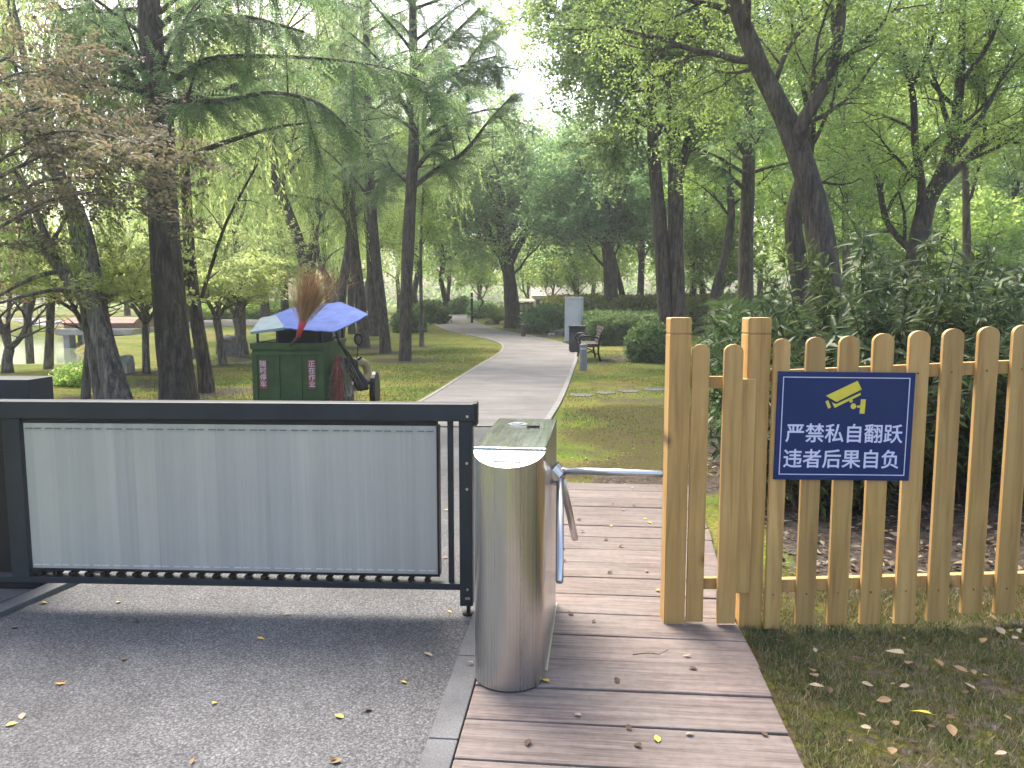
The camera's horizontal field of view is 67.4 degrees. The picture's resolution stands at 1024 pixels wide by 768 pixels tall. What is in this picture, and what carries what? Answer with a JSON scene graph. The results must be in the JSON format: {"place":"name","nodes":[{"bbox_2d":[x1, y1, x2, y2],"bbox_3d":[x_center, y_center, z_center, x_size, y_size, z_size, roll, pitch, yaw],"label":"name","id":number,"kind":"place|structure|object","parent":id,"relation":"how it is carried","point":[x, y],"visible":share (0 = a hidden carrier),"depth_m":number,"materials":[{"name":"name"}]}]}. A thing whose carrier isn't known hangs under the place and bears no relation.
{"place":"outdoors","nodes":[
{"label":"outdoors","id":0,"kind":"place"},
{"bbox_2d":[0,336,83,364],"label":"pond water","id":1,"kind":"structure","parent":0,"point":[63,354],"depth_m":29.60,"materials":[{"name":"white liquid"}]},
{"bbox_2d":[55,317,153,346],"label":"pond pavilion","id":2,"kind":"structure","parent":1,"relation":"in","point":[126,325],"depth_m":33.38,"materials":[{"name":"concrete"}]},
{"bbox_2d":[1,318,389,325],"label":"distant path","id":3,"kind":"structure","parent":0,"point":[229,322],"depth_m":44.22,"materials":[{"name":"concrete"}]},
{"bbox_2d":[0,427,490,767],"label":"road","id":4,"kind":"structure","parent":0,"point":[285,690],"depth_m":3.10,"materials":[{"name":"asphalt"}]},
{"bbox_2d":[0,399,478,616],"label":"barrier gate","id":5,"kind":"structure","parent":4,"relation":"on","point":[250,489],"depth_m":3.65,"materials":[{"name":"metal"}]},
{"bbox_2d":[424,314,574,425],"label":"path","id":6,"kind":"structure","parent":0,"point":[519,376],"depth_m":15.00,"materials":[{"name":"concrete"}]},
{"bbox_2d":[0,304,1023,767],"bbox_3d":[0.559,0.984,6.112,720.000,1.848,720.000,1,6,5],"label":"lawn","id":7,"kind":"structure","parent":0,"point":[598,448],"depth_m":5.22,"materials":[{"name":"plant"}]},
{"bbox_2d":[0,571,69,602],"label":"concrete pad","id":8,"kind":"object","parent":7,"relation":"on","point":[6,594],"depth_m":3.97,"materials":[{"name":"concrete"}]},
{"bbox_2d":[0,376,53,589],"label":"gate cabinet","id":9,"kind":"object","parent":8,"relation":"on","point":[26,387],"visible":0.25,"depth_m":3.96,"materials":[{"name":"black metal"}]},
{"bbox_2d":[0,0,99,363],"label":"slim tree","id":10,"kind":"object","parent":7,"relation":"on","point":[29,350],"visible":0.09,"depth_m":20.19,"materials":[{"name":"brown plant"}]},
{"bbox_2d":[0,571,102,617],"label":"kerb","id":11,"kind":"structure","parent":7,"relation":"on","point":[26,599],"depth_m":3.86,"materials":[{"name":"stone"}]},
{"bbox_2d":[0,208,103,372],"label":"maple tree","id":12,"kind":"object","parent":7,"relation":"on","point":[10,346],"visible":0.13,"depth_m":16.33,"materials":[{"name":"green plant"}]},
{"bbox_2d":[48,360,82,386],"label":"bush","id":13,"kind":"object","parent":7,"relation":"on","point":[70,374],"visible":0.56,"depth_m":13.51,"materials":[{"name":"green plant"}]},
{"bbox_2d":[0,0,184,399],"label":"leaning tree","id":14,"kind":"object","parent":7,"relation":"on","point":[95,379],"visible":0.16,"depth_m":12.07,"materials":[{"name":"green plant"}]},
{"bbox_2d":[1,0,204,368],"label":"slim tree","id":15,"kind":"object","parent":7,"relation":"on","point":[48,363],"visible":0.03,"depth_m":17.54,"materials":[{"name":"green plant"}]},
{"bbox_2d":[0,0,210,399],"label":"leaning tree","id":16,"kind":"object","parent":7,"relation":"on","point":[114,383],"visible":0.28,"depth_m":11.18,"materials":[{"name":"green plant"}]},
{"bbox_2d":[0,219,219,398],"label":"maple tree","id":17,"kind":"object","parent":7,"relation":"on","point":[131,280],"visible":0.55,"depth_m":11.73,"materials":[{"name":"green plant"}]},
{"bbox_2d":[0,0,235,259],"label":"red maple","id":18,"kind":"object","parent":7,"relation":"on","point":[30,83],"visible":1,"depth_m":8.34,"materials":[{"name":"grey plant"}]},
{"bbox_2d":[32,208,268,372],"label":"maple tree","id":19,"kind":"object","parent":7,"relation":"on","point":[145,317],"visible":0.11,"depth_m":15.75,"materials":[{"name":"green plant"}]},
{"bbox_2d":[25,0,299,393],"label":"slim tree","id":20,"kind":"object","parent":7,"relation":"on","point":[205,378],"visible":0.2,"depth_m":13.03,"materials":[{"name":"green plant"}]},
{"bbox_2d":[77,0,340,339],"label":"willow tree","id":21,"kind":"object","parent":7,"relation":"on","point":[242,317],"visible":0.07,"depth_m":30.68,"materials":[{"name":"green plant"}]},
{"bbox_2d":[140,214,292,365],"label":"maple tree","id":22,"kind":"object","parent":7,"relation":"on","point":[261,279],"visible":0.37,"depth_m":17.84,"materials":[{"name":"green plant"}]},
{"bbox_2d":[149,299,294,319],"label":"clipped hedge","id":23,"kind":"object","parent":7,"relation":"on","point":[252,312],"visible":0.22,"depth_m":46.63,"materials":[{"name":"green plant"}]},
{"bbox_2d":[216,334,248,355],"bbox_3d":[-8.138,-1.024,22.311,0.824,0.825,0.619,1,6,12],"label":"rock","id":24,"kind":"object","parent":7,"relation":"on","point":[230,344],"visible":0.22,"depth_m":22.03,"materials":[{"name":"stone"}]},
{"bbox_2d":[4,0,499,399],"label":"redwood tree","id":25,"kind":"object","parent":7,"relation":"on","point":[176,372],"visible":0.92,"depth_m":11.03,"materials":[{"name":"green plant"}]},
{"bbox_2d":[182,205,337,357],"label":"maple tree","id":26,"kind":"object","parent":7,"relation":"on","point":[236,313],"visible":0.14,"depth_m":21.41,"materials":[{"name":"green plant"}]},
{"bbox_2d":[134,0,393,288],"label":"willow tree","id":27,"kind":"object","parent":7,"relation":"on","point":[288,205],"visible":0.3,"depth_m":23.86,"materials":[{"name":"green plant"}]},
{"bbox_2d":[191,127,339,317],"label":"weeping tree","id":28,"kind":"object","parent":7,"relation":"on","point":[261,310],"visible":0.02,"depth_m":44.79,"materials":[{"name":"green plant"}]},
{"bbox_2d":[53,346,498,400],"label":"turf","id":29,"kind":"structure","parent":7,"relation":"on","point":[413,372],"depth_m":16.46,"materials":[{"name":"plant"}]},
{"bbox_2d":[208,3,413,291],"bbox_3d":[-9.195,-10.136,33.038,9.952,16.332,12.988,1,6,5],"label":"willow tree","id":30,"kind":"object","parent":7,"relation":"on","point":[313,246],"visible":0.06,"depth_m":32.80,"materials":[{"name":"green plant"}]},
{"bbox_2d":[250,329,379,400],"bbox_3d":[-2.558,-0.046,10.308,1.290,1.501,1.872,0,6,-1],"label":"cleaning cart","id":31,"kind":"object","parent":7,"relation":"on","point":[297,370],"visible":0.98,"depth_m":9.39,"materials":[{"name":"green"}]},
{"bbox_2d":[250,315,284,333],"bbox_3d":[-3.062,-0.749,9.660,0.399,0.218,0.753,-2,6,-16],"label":"cover board","id":32,"kind":"object","parent":31,"relation":"on","point":[268,324],"visible":1,"depth_m":9.50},
{"bbox_2d":[272,302,367,331],"bbox_3d":[-2.509,-0.864,9.796,1.357,0.361,1.288,0,6,-1],"label":"tarpaulin","id":33,"kind":"object","parent":31,"relation":"on","point":[335,316],"visible":0.85,"depth_m":9.73,"materials":[{"name":"plastic"}]},
{"bbox_2d":[282,259,361,345],"bbox_3d":[-2.292,-0.965,9.191,1.124,1.154,0.550,1,6,5],"label":"twig broom","id":34,"kind":"object","parent":31,"relation":"on","point":[309,299],"visible":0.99,"depth_m":9.06,"materials":[{"name":"wicker"}]},
{"bbox_2d":[327,355,369,400],"bbox_3d":[-2.177,0.033,9.673,0.839,0.957,0.496,1,6,5],"label":"twig bundle","id":35,"kind":"object","parent":31,"relation":"hanging from","point":[347,381],"visible":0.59,"depth_m":9.63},
{"bbox_2d":[339,357,368,390],"bbox_3d":[-2.128,-0.138,10.230,0.443,0.456,0.258,0,6,-1],"label":"black jacket","id":36,"kind":"object","parent":31,"relation":"on","point":[361,379],"visible":0.54,"depth_m":10.16,"materials":[{"name":"fabric"}]},
{"bbox_2d":[251,0,402,347],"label":"conifer tree","id":37,"kind":"object","parent":7,"relation":"on","point":[355,265],"visible":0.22,"depth_m":25.50,"materials":[{"name":"green plant"}]},
{"bbox_2d":[319,128,401,333],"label":"slim tree","id":38,"kind":"object","parent":7,"relation":"on","point":[351,327],"visible":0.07,"depth_m":33.89,"materials":[{"name":"green plant"}]},
{"bbox_2d":[302,2,420,335],"bbox_3d":[-6.433,-9.744,31.980,5.200,15.723,6.685,2,6,16],"label":"conifer tree","id":39,"kind":"object","parent":7,"relation":"on","point":[373,322],"visible":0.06,"depth_m":32.15,"materials":[{"name":"green plant"}]},
{"bbox_2d":[293,134,432,288],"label":"weeping tree","id":40,"kind":"object","parent":7,"relation":"on","point":[339,245],"visible":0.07,"depth_m":39.76,"materials":[{"name":"green plant"}]},
{"bbox_2d":[240,0,488,338],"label":"willow tree","id":41,"kind":"object","parent":7,"relation":"on","point":[343,275],"visible":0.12,"depth_m":25.98,"materials":[{"name":"green plant"}]},
{"bbox_2d":[291,0,460,353],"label":"conifer tree","id":42,"kind":"object","parent":7,"relation":"on","point":[384,331],"visible":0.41,"depth_m":22.92,"materials":[{"name":"green plant"}]},
{"bbox_2d":[388,305,431,332],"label":"round bush","id":43,"kind":"object","parent":7,"relation":"on","point":[395,323],"visible":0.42,"depth_m":35.02,"materials":[{"name":"green plant"}]},
{"bbox_2d":[365,119,456,346],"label":"slim tree","id":44,"kind":"object","parent":7,"relation":"on","point":[424,196],"visible":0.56,"depth_m":25.99,"materials":[{"name":"green plant"}]},
{"bbox_2d":[374,104,465,306],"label":"broadleaf tree","id":45,"kind":"object","parent":7,"relation":"on","point":[415,289],"visible":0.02,"depth_m":49.58,"materials":[{"name":"green plant"}]},
{"bbox_2d":[321,0,543,360],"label":"conifer tree","id":46,"kind":"object","parent":7,"relation":"on","point":[446,167],"visible":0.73,"depth_m":19.71,"materials":[{"name":"green plant"}]},
{"bbox_2d":[413,298,452,323],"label":"round bush","id":47,"kind":"object","parent":7,"relation":"on","point":[435,311],"visible":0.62,"depth_m":41.42,"materials":[{"name":"green plant"}]},
{"bbox_2d":[398,116,483,308],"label":"broadleaf tree","id":48,"kind":"object","parent":7,"relation":"on","point":[443,294],"visible":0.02,"depth_m":43.70,"materials":[{"name":"green plant"}]},
{"bbox_2d":[418,609,475,767],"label":"kerb","id":49,"kind":"structure","parent":7,"relation":"on","point":[441,746],"depth_m":2.79,"materials":[{"name":"stone"}]},
{"bbox_2d":[399,160,516,310],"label":"broadleaf tree","id":50,"kind":"object","parent":7,"relation":"on","point":[428,270],"visible":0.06,"depth_m":55.73,"materials":[{"name":"green plant"}]},
{"bbox_2d":[448,295,470,314],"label":"round bush","id":51,"kind":"object","parent":7,"relation":"on","point":[458,305],"visible":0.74,"depth_m":53.40,"materials":[{"name":"green plant"}]},
{"bbox_2d":[445,239,503,318],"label":"broadleaf tree","id":52,"kind":"object","parent":7,"relation":"on","point":[477,279],"visible":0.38,"depth_m":47.50,"materials":[{"name":"green plant"}]},
{"bbox_2d":[476,301,504,323],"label":"round bush","id":53,"kind":"object","parent":7,"relation":"on","point":[496,315],"visible":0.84,"depth_m":41.64,"materials":[{"name":"green plant"}]},
{"bbox_2d":[382,65,599,327],"bbox_3d":[-0.358,-8.986,38.152,10.964,12.665,11.253,3,7,30],"label":"camphor tree","id":54,"kind":"object","parent":7,"relation":"on","point":[496,204],"visible":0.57,"depth_m":36.56,"materials":[{"name":"green plant"}]},
{"bbox_2d":[1,211,1023,309],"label":"wood","id":55,"kind":"object","parent":7,"relation":"on","point":[428,289],"visible":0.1,"depth_m":87.96,"materials":[{"name":"green plant"}]},
{"bbox_2d":[465,314,577,418],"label":"path kerb","id":56,"kind":"structure","parent":7,"relation":"on","point":[554,409],"depth_m":13.50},
{"bbox_2d":[516,301,564,333],"bbox_3d":[1.263,-2.701,34.122,2.138,1.978,2.125,-6,8,-43],"label":"round bush","id":57,"kind":"object","parent":7,"relation":"on","point":[545,318],"visible":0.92,"depth_m":33.63,"materials":[{"name":"green plant"}]},
{"bbox_2d":[530,287,572,305],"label":"building","id":58,"kind":"structure","parent":7,"relation":"on","point":[535,295],"depth_m":66.12,"materials":[{"name":"paint"}]},
{"bbox_2d":[517,238,593,296],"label":"broadleaf tree","id":59,"kind":"object","parent":7,"relation":"on","point":[546,282],"visible":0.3,"depth_m":45.26,"materials":[{"name":"green plant"}]},
{"bbox_2d":[563,297,583,342],"bbox_3d":[2.243,-2.291,27.782,0.705,1.708,0.560,2,6,14],"label":"electrical cabinet","id":60,"kind":"object","parent":7,"relation":"on","point":[573,310],"visible":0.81,"depth_m":27.53,"materials":[{"name":"metal"}]},
{"bbox_2d":[568,325,586,352],"bbox_3d":[1.971,-1.342,23.110,0.508,0.843,0.410,1,6,10],"label":"litter bin","id":61,"kind":"object","parent":7,"relation":"on","point":[574,330],"visible":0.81,"depth_m":22.96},
{"bbox_2d":[540,241,622,293],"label":"broadleaf tree","id":62,"kind":"object","parent":7,"relation":"on","point":[564,273],"visible":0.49,"depth_m":43.26,"materials":[{"name":"green plant"}]},
{"bbox_2d":[574,326,604,361],"bbox_3d":[2.026,-1.079,20.269,0.677,0.880,1.556,0,6,1],"label":"park bench","id":63,"kind":"object","parent":7,"relation":"on","point":[595,342],"visible":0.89,"depth_m":19.94,"materials":[{"name":"brown wood"}]},
{"bbox_2d":[509,99,712,303],"bbox_3d":[4.334,-7.164,33.815,8.852,10.093,7.686,1,6,5],"label":"camphor tree","id":64,"kind":"object","parent":7,"relation":"on","point":[577,217],"visible":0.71,"depth_m":33.02,"materials":[{"name":"green plant"}]},
{"bbox_2d":[577,228,647,289],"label":"broadleaf tree","id":65,"kind":"object","parent":7,"relation":"on","point":[625,259],"visible":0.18,"depth_m":47.20,"materials":[{"name":"green plant"}]},
{"bbox_2d":[452,483,804,767],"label":"boardwalk","id":66,"kind":"structure","parent":7,"relation":"on","point":[718,703],"depth_m":2.98,"materials":[{"name":"wood"}]},
{"bbox_2d":[474,418,662,691],"bbox_3d":[0.260,0.665,3.272,0.761,0.922,0.890,1,6,7],"label":"turnstile","id":67,"kind":"object","parent":66,"relation":"on","point":[521,497],"visible":1,"depth_m":2.90,"materials":[{"name":"silver metal"}]},
{"bbox_2d":[556,350,715,480],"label":"turf","id":68,"kind":"structure","parent":7,"relation":"on","point":[611,364],"depth_m":12.11,"materials":[{"name":"plant"}]},
{"bbox_2d":[581,308,693,345],"bbox_3d":[4.312,-1.929,28.178,4.038,1.733,4.315,0,6,-1],"label":"clipped hedge","id":69,"kind":"object","parent":7,"relation":"on","point":[619,324],"visible":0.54,"depth_m":26.43,"materials":[{"name":"green plant"}]},
{"bbox_2d":[621,320,666,362],"bbox_3d":[3.489,-0.918,19.529,1.396,1.436,1.461,-5,8,-39],"label":"round bush","id":70,"kind":"object","parent":7,"relation":"on","point":[645,342],"visible":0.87,"depth_m":19.19,"materials":[{"name":"green plant"}]},
{"bbox_2d":[574,69,718,295],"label":"broadleaf tree","id":71,"kind":"object","parent":7,"relation":"on","point":[640,281],"visible":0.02,"depth_m":43.62,"materials":[{"name":"green plant"}]},
{"bbox_2d":[473,0,847,332],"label":"twin stem tree","id":72,"kind":"object","parent":7,"relation":"on","point":[669,268],"visible":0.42,"depth_m":19.42,"materials":[{"name":"green plant"}]},
{"bbox_2d":[573,290,787,334],"bbox_3d":[7.484,-3.357,37.353,9.763,2.601,10.103,0,6,0],"label":"yellow hedge","id":73,"kind":"object","parent":7,"relation":"on","point":[639,302],"visible":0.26,"depth_m":33.14,"materials":[{"name":"green plant"}]},
{"bbox_2d":[625,102,778,298],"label":"broadleaf tree","id":74,"kind":"object","parent":7,"relation":"on","point":[723,202],"visible":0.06,"depth_m":34.92,"materials":[{"name":"green plant"}]},
{"bbox_2d":[652,203,773,299],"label":"broadleaf tree","id":75,"kind":"object","parent":7,"relation":"on","point":[715,227],"visible":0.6,"depth_m":33.17,"materials":[{"name":"green plant"}]},
{"bbox_2d":[639,62,790,294],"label":"broadleaf tree","id":76,"kind":"object","parent":7,"relation":"on","point":[702,290],"visible":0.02,"depth_m":39.15,"materials":[{"name":"green plant"}]},
{"bbox_2d":[476,0,980,331],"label":"crooked tree","id":77,"kind":"object","parent":7,"relation":"on","point":[792,126],"visible":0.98,"depth_m":11.64,"materials":[{"name":"green plant"}]},
{"bbox_2d":[691,309,772,463],"bbox_3d":[2.478,0.009,8.001,1.125,1.627,3.192,1,6,5],"label":"shrub","id":78,"kind":"object","parent":7,"relation":"on","point":[732,328],"visible":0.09,"depth_m":8.76,"materials":[{"name":"green plant"}]},
{"bbox_2d":[628,3,843,326],"bbox_3d":[6.649,-7.176,23.278,6.515,12.542,4.414,1,6,5],"label":"tree","id":79,"kind":"object","parent":7,"relation":"on","point":[746,185],"visible":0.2,"depth_m":22.82,"materials":[{"name":"green plant"}]},
{"bbox_2d":[657,61,824,339],"bbox_3d":[7.644,-7.887,29.093,6.637,12.748,6.861,-1,6,-6],"label":"slim tree","id":80,"kind":"object","parent":7,"relation":"on","point":[723,261],"visible":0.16,"depth_m":28.88,"materials":[{"name":"green plant"}]},
{"bbox_2d":[691,292,822,346],"bbox_3d":[3.352,-0.398,10.513,2.041,1.746,2.167,1,6,5],"label":"shrub","id":81,"kind":"object","parent":7,"relation":"on","point":[735,306],"visible":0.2,"depth_m":10.20,"materials":[{"name":"green plant"}]},
{"bbox_2d":[703,99,840,296],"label":"broadleaf tree","id":82,"kind":"object","parent":7,"relation":"on","point":[759,284],"visible":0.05,"depth_m":44.79,"materials":[{"name":"green plant"}]},
{"bbox_2d":[757,204,855,279],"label":"broadleaf tree","id":83,"kind":"object","parent":7,"relation":"on","point":[775,255],"visible":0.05,"depth_m":39.53,"materials":[{"name":"green plant"}]},
{"bbox_2d":[719,0,924,274],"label":"broadleaf tree","id":84,"kind":"object","parent":7,"relation":"on","point":[773,236],"visible":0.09,"depth_m":30.69,"materials":[{"name":"green plant"}]},
{"bbox_2d":[702,272,984,417],"bbox_3d":[3.271,-0.262,7.966,2.717,1.805,1.976,1,6,5],"label":"laurel shrub","id":85,"kind":"object","parent":7,"relation":"on","point":[715,324],"visible":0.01,"depth_m":7.74,"materials":[{"name":"green plant"}]},
{"bbox_2d":[673,0,1016,330],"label":"crooked tree","id":86,"kind":"object","parent":7,"relation":"on","point":[793,231],"visible":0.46,"depth_m":13.83,"materials":[{"name":"green plant"}]},
{"bbox_2d":[690,332,1001,521],"bbox_3d":[2.336,0.280,5.462,2.057,1.306,1.883,1,6,5],"label":"laurel shrub","id":87,"kind":"object","parent":7,"relation":"on","point":[792,493],"visible":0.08,"depth_m":5.37,"materials":[{"name":"green plant"}]},
{"bbox_2d":[753,34,961,293],"bbox_3d":[12.902,-7.881,30.855,7.837,12.107,9.354,1,6,5],"label":"slim tree","id":88,"kind":"object","parent":7,"relation":"on","point":[845,253],"visible":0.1,"depth_m":29.56,"materials":[{"name":"green plant"}]},
{"bbox_2d":[697,220,1023,486],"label":"laurel shrub","id":89,"kind":"object","parent":7,"relation":"on","point":[865,322],"visible":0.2,"depth_m":5.66,"materials":[{"name":"green plant"}]},
{"bbox_2d":[707,453,1023,594],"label":"leaf litter","id":90,"kind":"object","parent":7,"relation":"on","point":[892,562],"visible":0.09,"depth_m":4.82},
{"bbox_2d":[735,317,1023,628],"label":"picket fence","id":91,"kind":"object","parent":7,"relation":"on","point":[938,579],"visible":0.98,"depth_m":3.47,"materials":[{"name":"yellow wood"}]},
{"bbox_2d":[660,317,755,623],"bbox_3d":[0.890,0.545,3.500,0.397,1.691,0.105,1,6,7],"label":"wicket","id":92,"kind":"object","parent":91,"relation":"attached to","point":[730,580],"visible":0.93,"depth_m":3.45,"materials":[{"name":"yellow wood"}]},
{"bbox_2d":[773,371,915,480],"bbox_3d":[1.478,0.189,3.419,0.608,0.486,0.010,1,6,0],"label":"warning sign","id":93,"kind":"object","parent":91,"relation":"attached to","point":[843,425],"visible":1,"depth_m":3.42,"materials":[{"name":"metal"}]},
{"bbox_2d":[752,229,1023,344],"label":"laurel shrub","id":94,"kind":"object","parent":7,"relation":"on","point":[888,265],"visible":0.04,"depth_m":7.49,"materials":[{"name":"green plant"}]},
{"bbox_2d":[780,17,1001,275],"bbox_3d":[18.028,-10.145,37.127,9.548,15.236,8.453,-1,6,-12],"label":"broadleaf tree","id":95,"kind":"object","parent":7,"relation":"on","point":[942,208],"depth_m":36.47,"materials":[{"name":"green plant"}]},
{"bbox_2d":[773,0,1023,292],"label":"spreading tree","id":96,"kind":"object","parent":7,"relation":"on","point":[947,170],"visible":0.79,"depth_m":14.36,"materials":[{"name":"green plant"}]},
{"bbox_2d":[841,205,960,290],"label":"broadleaf tree","id":97,"kind":"object","parent":7,"relation":"on","point":[901,253],"visible":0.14,"depth_m":35.35,"materials":[{"name":"green plant"}]},
{"bbox_2d":[814,275,1023,505],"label":"laurel shrub","id":98,"kind":"object","parent":7,"relation":"on","point":[963,453],"visible":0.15,"depth_m":5.28,"materials":[{"name":"green plant"}]},
{"bbox_2d":[834,37,1023,317],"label":"broadleaf tree","id":99,"kind":"object","parent":7,"relation":"on","point":[938,215],"visible":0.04,"depth_m":34.57,"materials":[{"name":"green plant"}]},
{"bbox_2d":[845,0,1023,287],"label":"slim tree","id":100,"kind":"object","parent":7,"relation":"on","point":[967,195],"visible":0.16,"depth_m":20.57,"materials":[{"name":"green plant"}]},
{"bbox_2d":[923,280,1023,483],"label":"laurel shrub","id":101,"kind":"object","parent":7,"relation":"on","point":[1017,316],"visible":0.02,"depth_m":5.50,"materials":[{"name":"green plant"}]},
{"bbox_2d":[926,182,1023,294],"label":"broadleaf tree","id":102,"kind":"object","parent":7,"relation":"on","point":[982,210],"visible":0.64,"depth_m":28.81,"materials":[{"name":"green plant"}]},
{"bbox_2d":[928,32,1023,303],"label":"broadleaf tree","id":103,"kind":"object","parent":7,"relation":"on","point":[1006,182],"visible":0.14,"depth_m":31.17,"materials":[{"name":"green plant"}]},
{"bbox_2d":[960,2,1023,266],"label":"broadleaf tree","id":104,"kind":"object","parent":7,"relation":"on","point":[1014,170],"visible":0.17,"depth_m":29.99,"materials":[{"name":"green plant"}]},
{"bbox_2d":[0,0,1023,303],"label":"sky","id":105,"kind":"structure","parent":0,"point":[529,84],"materials":[{"name":"white"}]},
{"bbox_2d":[739,585,1023,767],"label":"grass","id":106,"kind":"structure","parent":0,"point":[954,605],"depth_m":3.07,"materials":[{"name":"plant"}]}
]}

